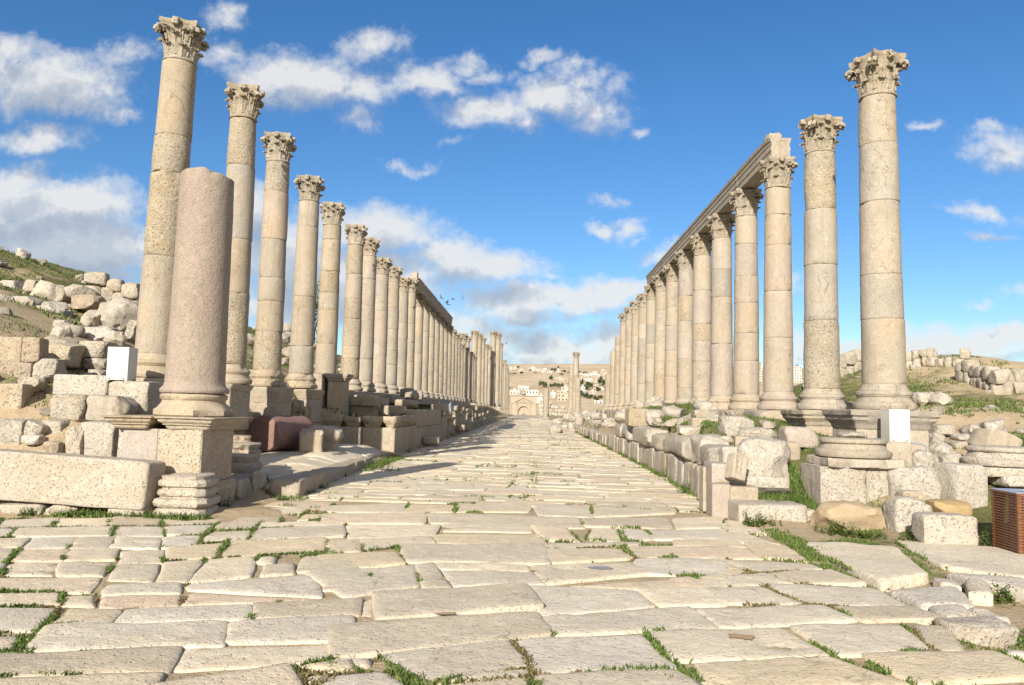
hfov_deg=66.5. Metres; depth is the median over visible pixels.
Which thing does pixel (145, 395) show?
cut stone block
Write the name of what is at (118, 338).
boulder
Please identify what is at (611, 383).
column
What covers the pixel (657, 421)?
boulder
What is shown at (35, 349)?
cut stone block
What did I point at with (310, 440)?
stone block
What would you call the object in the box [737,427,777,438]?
boulder
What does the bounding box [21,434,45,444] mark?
stone block
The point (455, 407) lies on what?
stone block
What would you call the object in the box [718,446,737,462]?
stone block
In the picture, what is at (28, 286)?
stone block
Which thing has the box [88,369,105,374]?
stone block
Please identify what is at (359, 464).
kerb block
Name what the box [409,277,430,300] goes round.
architrave block
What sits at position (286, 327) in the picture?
rubble wall
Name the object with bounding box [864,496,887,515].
shrub
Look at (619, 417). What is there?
boulder
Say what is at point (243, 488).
stone block
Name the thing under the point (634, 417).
cut stone block
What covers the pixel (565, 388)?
house
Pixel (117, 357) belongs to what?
panel
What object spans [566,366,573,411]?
column
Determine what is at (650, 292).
column
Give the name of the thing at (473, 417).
pedestal
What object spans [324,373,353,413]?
pedestal
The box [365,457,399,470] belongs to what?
shrub
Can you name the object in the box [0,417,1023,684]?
road
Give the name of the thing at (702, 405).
rubble stone
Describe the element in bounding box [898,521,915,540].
shrub
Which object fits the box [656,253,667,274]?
architrave block
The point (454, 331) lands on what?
column
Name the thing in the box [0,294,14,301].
boulder
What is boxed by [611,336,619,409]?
column
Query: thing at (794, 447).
stone block
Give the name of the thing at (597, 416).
fallen column drum
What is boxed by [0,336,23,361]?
cut stone block
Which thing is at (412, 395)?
boulder
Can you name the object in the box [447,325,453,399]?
column
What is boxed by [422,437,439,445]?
stone block
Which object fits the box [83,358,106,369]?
stone block
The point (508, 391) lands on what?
column
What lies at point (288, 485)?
kerb block
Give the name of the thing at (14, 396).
cut stone block
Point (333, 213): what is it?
column
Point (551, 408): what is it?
rubble wall
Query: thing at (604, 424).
rubble stone
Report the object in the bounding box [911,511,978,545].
stone block
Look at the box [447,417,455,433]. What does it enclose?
pedestal
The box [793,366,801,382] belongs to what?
house
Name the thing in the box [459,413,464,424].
pedestal
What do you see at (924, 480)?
stone block
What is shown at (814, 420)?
pedestal
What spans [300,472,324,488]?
kerb block
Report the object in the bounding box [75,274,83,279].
rock
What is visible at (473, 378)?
column
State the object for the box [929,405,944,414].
rock
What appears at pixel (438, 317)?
column
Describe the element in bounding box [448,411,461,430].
pedestal
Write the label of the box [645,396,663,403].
rubble stone
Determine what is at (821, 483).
stone pedestal
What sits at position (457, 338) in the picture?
column
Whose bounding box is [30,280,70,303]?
boulder
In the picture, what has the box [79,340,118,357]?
stone block
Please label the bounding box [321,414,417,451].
podium
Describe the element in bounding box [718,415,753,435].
stone block
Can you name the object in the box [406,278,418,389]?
column
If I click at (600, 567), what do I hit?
puddle
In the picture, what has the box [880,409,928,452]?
metal box
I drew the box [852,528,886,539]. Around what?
shrub
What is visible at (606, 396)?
column
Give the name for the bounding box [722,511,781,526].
shrub
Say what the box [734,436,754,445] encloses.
cut stone block
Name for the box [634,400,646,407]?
rubble stone
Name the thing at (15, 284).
stone block
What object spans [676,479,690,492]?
shrub
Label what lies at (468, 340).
column
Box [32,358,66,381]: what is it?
stone block
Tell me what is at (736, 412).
boulder
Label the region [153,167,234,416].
broken column
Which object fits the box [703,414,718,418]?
rubble stone
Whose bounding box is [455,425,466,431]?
boulder
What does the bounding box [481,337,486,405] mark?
column
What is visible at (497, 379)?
column
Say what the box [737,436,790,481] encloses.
boulder
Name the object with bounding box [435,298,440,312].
architrave block
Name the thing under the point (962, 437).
boulder
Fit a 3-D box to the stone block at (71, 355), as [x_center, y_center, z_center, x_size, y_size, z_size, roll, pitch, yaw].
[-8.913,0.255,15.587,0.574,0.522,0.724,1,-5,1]
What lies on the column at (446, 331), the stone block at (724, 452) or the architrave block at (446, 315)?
the architrave block at (446, 315)
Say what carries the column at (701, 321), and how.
on the stylobate at (776, 414)
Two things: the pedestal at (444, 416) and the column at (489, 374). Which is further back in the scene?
the column at (489, 374)
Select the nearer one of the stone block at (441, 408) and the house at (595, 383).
the stone block at (441, 408)
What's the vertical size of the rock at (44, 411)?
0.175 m
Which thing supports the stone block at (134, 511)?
on the ground at (252, 503)
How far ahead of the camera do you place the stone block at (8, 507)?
10.86 m
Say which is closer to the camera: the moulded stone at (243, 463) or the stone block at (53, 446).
the stone block at (53, 446)
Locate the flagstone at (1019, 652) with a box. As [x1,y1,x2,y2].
[1004,649,1023,659]
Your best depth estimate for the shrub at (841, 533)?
10.81 m
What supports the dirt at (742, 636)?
on the road at (490, 599)
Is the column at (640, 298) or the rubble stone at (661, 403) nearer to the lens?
the rubble stone at (661, 403)
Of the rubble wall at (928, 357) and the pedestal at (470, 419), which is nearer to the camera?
the rubble wall at (928, 357)
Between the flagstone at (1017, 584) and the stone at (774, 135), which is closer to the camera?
the flagstone at (1017, 584)
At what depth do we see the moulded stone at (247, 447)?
14.43 m
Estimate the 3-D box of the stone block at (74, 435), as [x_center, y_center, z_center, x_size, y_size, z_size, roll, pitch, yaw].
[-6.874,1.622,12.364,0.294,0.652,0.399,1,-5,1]
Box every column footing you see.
[806,431,906,468]
[960,445,1023,476]
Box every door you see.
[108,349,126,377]
[892,412,908,439]
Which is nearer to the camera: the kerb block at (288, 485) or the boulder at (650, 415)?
the kerb block at (288, 485)
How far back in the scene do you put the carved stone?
12.27 m
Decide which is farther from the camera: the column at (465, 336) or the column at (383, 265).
the column at (465, 336)
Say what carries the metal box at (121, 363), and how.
on the cut stone block at (145, 395)
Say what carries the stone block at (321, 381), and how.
on the ground at (252, 503)
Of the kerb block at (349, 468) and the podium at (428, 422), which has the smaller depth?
the kerb block at (349, 468)
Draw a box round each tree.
[314,281,318,343]
[585,381,592,388]
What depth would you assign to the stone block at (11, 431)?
12.36 m
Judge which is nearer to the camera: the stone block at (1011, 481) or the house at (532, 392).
the stone block at (1011, 481)
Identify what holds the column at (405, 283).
on the stylobate at (424, 401)
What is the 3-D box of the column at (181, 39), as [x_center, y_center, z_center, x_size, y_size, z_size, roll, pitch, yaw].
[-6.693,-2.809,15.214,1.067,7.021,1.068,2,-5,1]
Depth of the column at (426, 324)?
52.29 m
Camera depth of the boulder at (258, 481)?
13.57 m
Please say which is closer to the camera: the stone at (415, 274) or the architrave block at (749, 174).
the architrave block at (749, 174)
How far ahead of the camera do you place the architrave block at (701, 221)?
28.35 m
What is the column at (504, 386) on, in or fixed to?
on the ground at (252, 503)
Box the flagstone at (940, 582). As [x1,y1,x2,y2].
[933,577,961,590]
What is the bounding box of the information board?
[437,402,452,414]
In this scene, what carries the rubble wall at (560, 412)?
on the ground at (252, 503)
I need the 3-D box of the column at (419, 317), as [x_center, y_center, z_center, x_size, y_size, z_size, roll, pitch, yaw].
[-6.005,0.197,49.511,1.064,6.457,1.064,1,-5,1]
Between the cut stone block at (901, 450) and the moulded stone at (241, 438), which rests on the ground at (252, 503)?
the cut stone block at (901, 450)
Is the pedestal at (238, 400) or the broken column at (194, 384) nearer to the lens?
the broken column at (194, 384)
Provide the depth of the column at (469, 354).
88.76 m
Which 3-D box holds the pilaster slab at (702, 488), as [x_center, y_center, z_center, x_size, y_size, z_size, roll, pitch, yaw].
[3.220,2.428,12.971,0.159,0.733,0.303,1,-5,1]
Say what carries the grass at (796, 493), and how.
on the ground at (252, 503)
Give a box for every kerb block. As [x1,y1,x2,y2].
[269,474,314,496]
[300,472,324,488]
[308,469,334,484]
[318,465,344,480]
[332,462,354,475]
[343,459,364,471]
[359,456,372,466]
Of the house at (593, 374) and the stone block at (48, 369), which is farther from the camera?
the house at (593, 374)
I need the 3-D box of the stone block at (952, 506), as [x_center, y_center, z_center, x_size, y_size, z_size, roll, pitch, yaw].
[6.108,2.312,10.958,0.498,0.209,0.512,1,-5,3]
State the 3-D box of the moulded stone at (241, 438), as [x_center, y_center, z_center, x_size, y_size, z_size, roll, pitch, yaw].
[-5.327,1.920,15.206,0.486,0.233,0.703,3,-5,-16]
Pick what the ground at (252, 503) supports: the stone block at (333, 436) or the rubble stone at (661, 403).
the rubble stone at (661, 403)
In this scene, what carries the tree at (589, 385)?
on the ground at (252, 503)
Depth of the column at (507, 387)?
204.58 m
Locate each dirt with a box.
[434,612,455,614]
[728,633,755,639]
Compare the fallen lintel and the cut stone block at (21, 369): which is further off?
the cut stone block at (21, 369)
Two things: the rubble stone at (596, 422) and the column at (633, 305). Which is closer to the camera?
the column at (633, 305)
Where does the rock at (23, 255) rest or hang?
on the ground at (252, 503)
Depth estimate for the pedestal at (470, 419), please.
59.72 m
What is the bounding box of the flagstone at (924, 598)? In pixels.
[890,586,975,610]
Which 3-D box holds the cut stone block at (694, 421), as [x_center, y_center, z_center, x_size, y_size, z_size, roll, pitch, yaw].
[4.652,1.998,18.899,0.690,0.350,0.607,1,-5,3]
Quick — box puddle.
[588,566,613,568]
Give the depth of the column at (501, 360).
145.72 m
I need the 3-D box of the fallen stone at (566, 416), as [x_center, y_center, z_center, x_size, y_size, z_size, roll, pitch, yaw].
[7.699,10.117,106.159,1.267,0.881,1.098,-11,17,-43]
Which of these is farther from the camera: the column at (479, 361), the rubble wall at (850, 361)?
the column at (479, 361)
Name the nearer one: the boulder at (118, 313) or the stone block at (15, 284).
the boulder at (118, 313)
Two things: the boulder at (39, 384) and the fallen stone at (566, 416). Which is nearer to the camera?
the boulder at (39, 384)
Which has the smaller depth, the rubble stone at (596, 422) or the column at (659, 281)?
the column at (659, 281)
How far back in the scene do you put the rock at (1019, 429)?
16.21 m
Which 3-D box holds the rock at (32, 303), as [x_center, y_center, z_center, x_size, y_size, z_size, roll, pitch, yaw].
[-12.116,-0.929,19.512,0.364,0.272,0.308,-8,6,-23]
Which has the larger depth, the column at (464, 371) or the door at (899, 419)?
the column at (464, 371)
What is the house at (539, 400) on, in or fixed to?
on the ground at (252, 503)
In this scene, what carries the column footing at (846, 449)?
on the stone pedestal at (821, 483)
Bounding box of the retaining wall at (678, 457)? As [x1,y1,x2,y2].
[566,422,729,497]
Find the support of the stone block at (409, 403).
on the ground at (252, 503)
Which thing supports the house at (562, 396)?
on the ground at (252, 503)
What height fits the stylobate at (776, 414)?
0.779 m
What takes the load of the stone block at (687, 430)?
on the retaining wall at (678, 457)
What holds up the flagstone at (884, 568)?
on the ground at (252, 503)
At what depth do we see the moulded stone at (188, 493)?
10.92 m
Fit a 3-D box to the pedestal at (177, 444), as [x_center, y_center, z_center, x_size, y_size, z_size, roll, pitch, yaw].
[-5.197,1.852,12.155,1.723,1.426,1.614,1,-5,1]
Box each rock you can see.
[0,260,7,266]
[0,307,12,315]
[15,248,30,258]
[17,252,27,259]
[20,300,35,306]
[39,408,49,415]
[44,335,78,344]
[58,322,84,336]
[67,310,73,316]
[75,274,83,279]
[247,333,254,344]
[282,333,289,343]
[282,346,289,355]
[282,357,288,365]
[909,364,916,369]
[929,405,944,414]
[985,405,996,409]
[1014,427,1023,433]
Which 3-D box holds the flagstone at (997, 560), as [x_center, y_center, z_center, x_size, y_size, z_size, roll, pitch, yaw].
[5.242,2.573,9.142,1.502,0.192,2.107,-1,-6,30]
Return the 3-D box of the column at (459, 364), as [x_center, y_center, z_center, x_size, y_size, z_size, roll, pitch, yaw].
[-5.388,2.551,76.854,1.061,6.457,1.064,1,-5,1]
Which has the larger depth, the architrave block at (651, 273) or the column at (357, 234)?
the architrave block at (651, 273)
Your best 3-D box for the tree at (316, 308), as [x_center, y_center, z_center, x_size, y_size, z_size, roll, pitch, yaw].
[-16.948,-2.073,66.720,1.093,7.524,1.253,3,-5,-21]
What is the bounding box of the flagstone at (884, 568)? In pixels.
[806,542,928,591]
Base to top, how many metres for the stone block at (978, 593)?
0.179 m
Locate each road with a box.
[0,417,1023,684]
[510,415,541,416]
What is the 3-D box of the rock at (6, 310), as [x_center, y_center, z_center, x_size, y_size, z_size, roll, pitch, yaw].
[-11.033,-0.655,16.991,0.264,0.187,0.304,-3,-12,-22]
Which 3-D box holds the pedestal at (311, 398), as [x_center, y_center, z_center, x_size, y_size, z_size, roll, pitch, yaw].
[-6.647,1.974,24.479,1.235,1.017,1.241,1,-5,1]
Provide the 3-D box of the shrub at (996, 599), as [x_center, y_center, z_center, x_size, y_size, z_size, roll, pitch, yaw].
[4.681,2.394,7.447,0.396,0.220,0.292,3,-5,-17]
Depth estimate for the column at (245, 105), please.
18.79 m
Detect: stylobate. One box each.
[326,390,469,406]
[596,409,784,419]
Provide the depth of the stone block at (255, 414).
20.50 m
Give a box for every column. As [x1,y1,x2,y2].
[135,16,208,377]
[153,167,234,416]
[224,81,264,384]
[249,131,296,386]
[285,175,325,388]
[315,201,345,389]
[340,224,367,390]
[359,237,379,391]
[373,257,392,392]
[384,266,402,393]
[394,277,411,394]
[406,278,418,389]
[414,294,425,396]
[422,301,431,397]
[428,307,437,397]
[433,313,441,398]
[438,317,446,398]
[443,322,450,399]
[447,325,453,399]
[451,329,456,400]
[454,333,459,400]
[457,336,462,400]
[460,333,467,344]
[460,343,464,401]
[463,345,467,401]
[465,348,469,401]
[466,336,471,347]
[467,350,471,402]
[470,330,479,404]
[470,352,473,402]
[472,354,475,402]
[473,355,476,402]
[476,333,483,405]
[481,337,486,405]
[484,344,489,405]
[487,346,492,405]
[490,331,497,405]
[492,333,501,406]
[495,343,503,409]
[502,360,506,409]
[502,363,504,409]
[505,364,507,409]
[507,368,508,409]
[508,371,509,408]
[542,389,549,418]
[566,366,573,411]
[571,352,579,410]
[574,378,580,411]
[602,374,609,409]
[607,351,614,409]
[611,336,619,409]
[616,313,625,409]
[621,307,631,408]
[627,300,638,407]
[635,293,646,401]
[644,284,655,402]
[652,275,665,399]
[662,263,678,402]
[674,250,693,403]
[688,233,711,403]
[707,213,734,409]
[728,188,763,409]
[757,156,798,409]
[796,114,847,409]
[844,48,916,410]
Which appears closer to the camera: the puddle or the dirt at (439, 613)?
the dirt at (439, 613)
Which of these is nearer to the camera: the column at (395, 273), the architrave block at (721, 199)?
the architrave block at (721, 199)
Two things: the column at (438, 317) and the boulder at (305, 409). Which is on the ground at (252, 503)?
the boulder at (305, 409)
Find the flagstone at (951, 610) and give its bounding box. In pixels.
[929,604,968,617]
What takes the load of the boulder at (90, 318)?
on the ground at (252, 503)
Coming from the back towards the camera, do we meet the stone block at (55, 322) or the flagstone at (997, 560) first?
the stone block at (55, 322)
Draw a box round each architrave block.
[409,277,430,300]
[429,292,435,306]
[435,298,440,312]
[440,304,444,316]
[444,309,448,321]
[448,314,452,325]
[646,265,656,284]
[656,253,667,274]
[666,239,680,263]
[679,221,695,249]
[694,200,714,233]
[712,173,737,213]
[736,138,790,188]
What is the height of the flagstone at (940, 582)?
0.167 m
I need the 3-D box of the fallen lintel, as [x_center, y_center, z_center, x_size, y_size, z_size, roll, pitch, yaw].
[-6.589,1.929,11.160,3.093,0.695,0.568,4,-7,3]
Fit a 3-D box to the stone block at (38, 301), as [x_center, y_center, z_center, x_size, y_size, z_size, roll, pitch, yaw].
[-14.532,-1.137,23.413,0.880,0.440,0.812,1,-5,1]
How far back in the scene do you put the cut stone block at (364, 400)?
28.66 m
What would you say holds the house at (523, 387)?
on the ground at (252, 503)
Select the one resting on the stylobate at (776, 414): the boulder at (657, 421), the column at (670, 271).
the column at (670, 271)
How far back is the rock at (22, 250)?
34.99 m
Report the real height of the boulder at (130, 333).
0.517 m
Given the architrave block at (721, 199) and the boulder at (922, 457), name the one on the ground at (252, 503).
the boulder at (922, 457)
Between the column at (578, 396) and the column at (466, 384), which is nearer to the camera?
the column at (466, 384)
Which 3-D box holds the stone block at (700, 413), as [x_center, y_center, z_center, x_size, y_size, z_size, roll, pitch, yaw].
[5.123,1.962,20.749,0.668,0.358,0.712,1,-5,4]
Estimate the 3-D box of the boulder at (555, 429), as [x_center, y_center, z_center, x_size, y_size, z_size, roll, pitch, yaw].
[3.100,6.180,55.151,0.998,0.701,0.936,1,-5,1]
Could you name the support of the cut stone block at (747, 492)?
on the cut stone block at (780, 510)
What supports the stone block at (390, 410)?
on the podium at (397, 433)
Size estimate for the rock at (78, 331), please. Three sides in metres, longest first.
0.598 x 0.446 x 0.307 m
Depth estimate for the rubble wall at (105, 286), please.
26.96 m
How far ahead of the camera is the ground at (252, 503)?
15.31 m
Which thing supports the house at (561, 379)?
on the ground at (252, 503)
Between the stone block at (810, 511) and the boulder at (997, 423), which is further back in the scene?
the boulder at (997, 423)
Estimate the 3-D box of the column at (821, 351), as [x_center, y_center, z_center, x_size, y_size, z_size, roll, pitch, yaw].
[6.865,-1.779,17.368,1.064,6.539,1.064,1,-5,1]
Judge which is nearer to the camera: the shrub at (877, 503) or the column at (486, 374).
the shrub at (877, 503)
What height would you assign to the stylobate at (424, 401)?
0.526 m
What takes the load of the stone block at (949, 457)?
on the ground at (252, 503)
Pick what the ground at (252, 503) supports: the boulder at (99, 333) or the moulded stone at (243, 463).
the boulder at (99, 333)
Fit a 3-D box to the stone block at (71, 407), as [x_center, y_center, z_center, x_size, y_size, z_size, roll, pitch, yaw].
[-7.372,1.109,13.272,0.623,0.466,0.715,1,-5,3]
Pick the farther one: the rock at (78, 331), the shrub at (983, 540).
the rock at (78, 331)
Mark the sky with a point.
(532, 162)
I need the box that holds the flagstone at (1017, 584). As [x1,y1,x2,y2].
[946,572,1023,603]
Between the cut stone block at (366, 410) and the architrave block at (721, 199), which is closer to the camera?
the architrave block at (721, 199)
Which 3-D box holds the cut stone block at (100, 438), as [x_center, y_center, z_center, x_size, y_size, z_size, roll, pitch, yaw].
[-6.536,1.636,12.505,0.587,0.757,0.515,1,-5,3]
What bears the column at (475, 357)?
on the ground at (252, 503)
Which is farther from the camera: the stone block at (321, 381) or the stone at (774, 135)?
the stone block at (321, 381)
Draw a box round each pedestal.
[100,415,252,502]
[225,383,253,429]
[249,386,293,415]
[293,389,324,421]
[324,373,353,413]
[440,412,449,436]
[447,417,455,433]
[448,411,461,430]
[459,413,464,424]
[461,411,467,424]
[466,412,470,425]
[469,414,473,425]
[472,410,475,423]
[780,409,832,435]
[800,463,888,504]
[822,409,939,452]
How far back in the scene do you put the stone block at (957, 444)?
14.34 m
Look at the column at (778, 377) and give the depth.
20.09 m
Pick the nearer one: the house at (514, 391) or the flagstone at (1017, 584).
the flagstone at (1017, 584)
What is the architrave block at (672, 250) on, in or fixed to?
on the column at (670, 271)
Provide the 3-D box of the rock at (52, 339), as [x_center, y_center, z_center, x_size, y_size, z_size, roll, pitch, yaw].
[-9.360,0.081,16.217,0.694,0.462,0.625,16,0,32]
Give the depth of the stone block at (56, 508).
10.87 m
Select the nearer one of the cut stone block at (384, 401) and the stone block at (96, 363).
the stone block at (96, 363)
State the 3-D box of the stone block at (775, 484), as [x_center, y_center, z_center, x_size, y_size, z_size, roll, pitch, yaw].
[3.943,2.347,13.011,1.216,0.301,0.712,1,-5,1]
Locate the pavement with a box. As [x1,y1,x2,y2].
[231,444,384,489]
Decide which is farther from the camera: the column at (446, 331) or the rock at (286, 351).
the column at (446, 331)
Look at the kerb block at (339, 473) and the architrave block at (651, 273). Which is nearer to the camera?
the kerb block at (339, 473)
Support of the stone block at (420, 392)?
on the ground at (252, 503)
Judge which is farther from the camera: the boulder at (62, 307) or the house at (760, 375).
the house at (760, 375)
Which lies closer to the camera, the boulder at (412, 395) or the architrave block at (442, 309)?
the boulder at (412, 395)
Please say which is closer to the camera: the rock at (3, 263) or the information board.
the rock at (3, 263)
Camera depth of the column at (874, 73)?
14.12 m
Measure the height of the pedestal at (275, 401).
1.026 m
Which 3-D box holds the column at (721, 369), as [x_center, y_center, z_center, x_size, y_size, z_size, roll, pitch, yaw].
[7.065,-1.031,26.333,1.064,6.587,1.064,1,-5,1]
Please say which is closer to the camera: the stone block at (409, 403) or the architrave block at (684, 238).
the architrave block at (684, 238)
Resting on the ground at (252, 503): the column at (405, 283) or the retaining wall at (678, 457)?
the retaining wall at (678, 457)
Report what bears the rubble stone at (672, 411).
on the ground at (252, 503)
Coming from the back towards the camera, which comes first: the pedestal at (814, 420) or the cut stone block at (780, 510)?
the pedestal at (814, 420)
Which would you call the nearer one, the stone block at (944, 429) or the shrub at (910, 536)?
the shrub at (910, 536)
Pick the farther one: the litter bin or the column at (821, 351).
the column at (821, 351)
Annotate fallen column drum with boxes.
[248,415,312,451]
[575,417,583,424]
[591,412,602,419]
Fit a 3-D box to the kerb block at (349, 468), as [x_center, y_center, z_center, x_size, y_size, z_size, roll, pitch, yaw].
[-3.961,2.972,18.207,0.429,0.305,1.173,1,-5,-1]
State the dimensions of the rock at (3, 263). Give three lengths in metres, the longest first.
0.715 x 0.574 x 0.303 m
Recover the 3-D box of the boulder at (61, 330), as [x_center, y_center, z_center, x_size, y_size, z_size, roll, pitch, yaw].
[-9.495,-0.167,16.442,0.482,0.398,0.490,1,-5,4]
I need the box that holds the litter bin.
[990,488,1023,553]
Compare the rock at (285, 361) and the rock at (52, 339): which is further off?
the rock at (285, 361)
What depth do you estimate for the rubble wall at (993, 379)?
30.52 m
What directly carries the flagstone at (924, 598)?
on the ground at (252, 503)
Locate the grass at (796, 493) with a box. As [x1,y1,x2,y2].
[0,249,1023,684]
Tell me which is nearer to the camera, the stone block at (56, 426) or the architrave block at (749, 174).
the stone block at (56, 426)
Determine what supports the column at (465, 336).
on the stylobate at (424, 401)
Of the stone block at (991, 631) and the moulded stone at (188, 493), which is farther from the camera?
the moulded stone at (188, 493)
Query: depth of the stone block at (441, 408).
40.09 m
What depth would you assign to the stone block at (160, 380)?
14.36 m
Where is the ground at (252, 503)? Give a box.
[0,251,1023,684]
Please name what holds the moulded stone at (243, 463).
on the pavement
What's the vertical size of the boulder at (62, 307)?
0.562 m
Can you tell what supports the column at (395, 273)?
on the stylobate at (424, 401)
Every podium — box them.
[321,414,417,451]
[406,409,440,445]
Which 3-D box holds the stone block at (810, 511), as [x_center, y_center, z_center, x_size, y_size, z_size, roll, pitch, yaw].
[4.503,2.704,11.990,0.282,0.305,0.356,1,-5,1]
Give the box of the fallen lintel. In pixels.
[0,449,165,509]
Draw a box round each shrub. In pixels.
[27,506,45,516]
[59,508,86,516]
[216,492,233,506]
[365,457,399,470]
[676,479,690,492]
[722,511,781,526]
[814,518,866,537]
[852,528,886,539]
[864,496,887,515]
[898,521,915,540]
[976,525,992,545]
[988,580,1018,605]
[1016,628,1023,647]
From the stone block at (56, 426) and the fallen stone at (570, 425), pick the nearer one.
the stone block at (56, 426)
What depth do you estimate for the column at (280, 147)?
21.37 m
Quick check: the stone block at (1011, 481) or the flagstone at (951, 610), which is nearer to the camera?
the flagstone at (951, 610)
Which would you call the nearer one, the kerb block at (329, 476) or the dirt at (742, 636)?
the dirt at (742, 636)
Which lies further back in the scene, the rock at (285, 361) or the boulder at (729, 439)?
the rock at (285, 361)
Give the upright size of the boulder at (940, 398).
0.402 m
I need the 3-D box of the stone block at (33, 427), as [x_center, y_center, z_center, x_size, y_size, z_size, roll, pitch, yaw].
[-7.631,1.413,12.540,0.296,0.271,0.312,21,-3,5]
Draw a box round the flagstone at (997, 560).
[897,540,1023,577]
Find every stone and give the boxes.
[152,472,220,515]
[231,453,261,473]
[232,442,261,453]
[233,435,251,441]
[412,272,418,276]
[564,414,571,419]
[568,422,574,429]
[592,420,602,426]
[601,422,611,426]
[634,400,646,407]
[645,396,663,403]
[646,400,667,406]
[662,405,686,417]
[676,414,690,426]
[693,401,716,409]
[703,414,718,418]
[725,453,748,481]
[764,133,781,140]
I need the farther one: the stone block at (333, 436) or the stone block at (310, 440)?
the stone block at (333, 436)
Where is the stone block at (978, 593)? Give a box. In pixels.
[965,579,993,606]
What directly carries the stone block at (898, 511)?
on the ground at (252, 503)
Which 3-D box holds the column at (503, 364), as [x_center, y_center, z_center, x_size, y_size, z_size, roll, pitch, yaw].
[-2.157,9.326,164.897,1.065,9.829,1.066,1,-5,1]
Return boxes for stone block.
[0,280,24,289]
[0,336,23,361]
[0,361,34,377]
[0,383,33,408]
[0,418,33,444]
[0,502,53,514]
[12,296,43,304]
[21,337,48,362]
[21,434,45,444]
[22,279,38,292]
[24,420,48,434]
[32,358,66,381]
[42,420,69,432]
[42,441,64,452]
[44,504,87,514]
[48,343,85,367]
[50,394,88,421]
[52,320,72,325]
[53,374,123,394]
[64,425,83,454]
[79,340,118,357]
[81,420,118,456]
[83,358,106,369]
[86,394,138,420]
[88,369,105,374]
[107,507,157,515]
[108,381,162,414]
[136,377,164,383]
[231,476,251,499]
[251,411,260,418]
[299,428,323,452]
[309,425,343,450]
[313,373,326,408]
[349,395,379,405]
[350,405,378,416]
[380,398,388,404]
[380,405,406,415]
[395,399,417,407]
[400,388,412,396]
[413,390,422,400]
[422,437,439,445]
[430,404,445,412]
[453,405,458,410]
[469,405,477,409]
[625,408,647,426]
[676,425,700,434]
[688,418,717,429]
[691,409,718,417]
[704,461,729,483]
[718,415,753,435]
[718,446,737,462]
[728,499,807,522]
[730,476,789,492]
[730,484,757,499]
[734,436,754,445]
[778,426,818,448]
[786,441,800,459]
[807,508,813,519]
[882,496,932,532]
[885,441,912,465]
[887,465,941,501]
[895,490,923,501]
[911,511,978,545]
[925,498,972,515]
[929,424,954,434]
[932,462,987,508]
[934,616,1019,647]
[935,453,963,462]
[945,441,968,448]
[965,579,993,606]
[968,428,1022,445]
[988,475,1023,487]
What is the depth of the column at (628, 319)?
50.01 m
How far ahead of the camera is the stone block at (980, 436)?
13.93 m
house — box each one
[510,388,519,393]
[518,386,528,389]
[526,390,537,397]
[537,395,542,402]
[554,377,565,380]
[557,393,567,400]
[561,385,567,392]
[589,372,599,376]
[593,380,597,390]
[759,370,761,381]
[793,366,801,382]
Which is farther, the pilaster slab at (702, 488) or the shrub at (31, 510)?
the pilaster slab at (702, 488)
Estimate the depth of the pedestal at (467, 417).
56.78 m
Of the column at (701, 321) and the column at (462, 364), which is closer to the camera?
the column at (701, 321)
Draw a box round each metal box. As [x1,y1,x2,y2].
[106,347,137,380]
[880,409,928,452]
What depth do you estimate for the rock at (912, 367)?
36.41 m
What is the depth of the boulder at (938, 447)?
13.83 m
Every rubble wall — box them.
[84,271,139,303]
[255,322,290,334]
[539,401,554,415]
[555,406,570,415]
[802,349,860,386]
[906,348,970,369]
[954,359,1023,394]
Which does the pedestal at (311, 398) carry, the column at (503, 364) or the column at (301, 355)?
the column at (301, 355)
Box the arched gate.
[510,395,537,414]
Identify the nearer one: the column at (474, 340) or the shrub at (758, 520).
the shrub at (758, 520)
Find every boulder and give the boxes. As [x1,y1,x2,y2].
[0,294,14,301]
[18,376,48,392]
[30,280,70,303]
[41,301,67,315]
[50,325,73,338]
[64,284,99,302]
[71,294,105,310]
[80,310,100,326]
[84,325,118,340]
[97,297,137,331]
[103,330,126,346]
[124,320,136,340]
[250,469,267,489]
[293,400,303,412]
[302,406,308,416]
[405,391,419,399]
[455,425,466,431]
[549,425,562,432]
[614,412,624,423]
[645,409,662,426]
[652,417,662,426]
[661,418,677,428]
[719,435,732,442]
[723,409,745,415]
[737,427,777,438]
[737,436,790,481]
[758,420,776,429]
[810,500,885,530]
[911,392,931,405]
[912,449,938,466]
[929,391,952,404]
[929,432,945,441]
[929,441,956,453]
[950,433,969,440]
[958,424,979,434]
[968,607,1010,623]
[978,418,1006,431]
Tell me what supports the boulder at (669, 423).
on the ground at (252, 503)
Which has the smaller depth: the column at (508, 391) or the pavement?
the pavement
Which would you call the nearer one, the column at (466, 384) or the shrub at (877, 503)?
the shrub at (877, 503)
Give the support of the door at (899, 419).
in the metal box at (895, 424)
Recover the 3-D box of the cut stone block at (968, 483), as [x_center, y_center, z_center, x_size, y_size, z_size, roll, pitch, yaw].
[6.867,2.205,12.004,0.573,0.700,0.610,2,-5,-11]
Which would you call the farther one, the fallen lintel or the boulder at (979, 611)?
the fallen lintel
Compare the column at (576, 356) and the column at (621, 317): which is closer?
the column at (621, 317)
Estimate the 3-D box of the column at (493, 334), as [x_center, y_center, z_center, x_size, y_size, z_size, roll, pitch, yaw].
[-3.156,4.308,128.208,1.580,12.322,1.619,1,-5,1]
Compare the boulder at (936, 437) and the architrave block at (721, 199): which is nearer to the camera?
the boulder at (936, 437)
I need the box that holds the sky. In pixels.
[0,0,1023,367]
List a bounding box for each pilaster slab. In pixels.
[699,466,706,511]
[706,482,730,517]
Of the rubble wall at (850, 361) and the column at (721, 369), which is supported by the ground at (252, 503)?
the rubble wall at (850, 361)

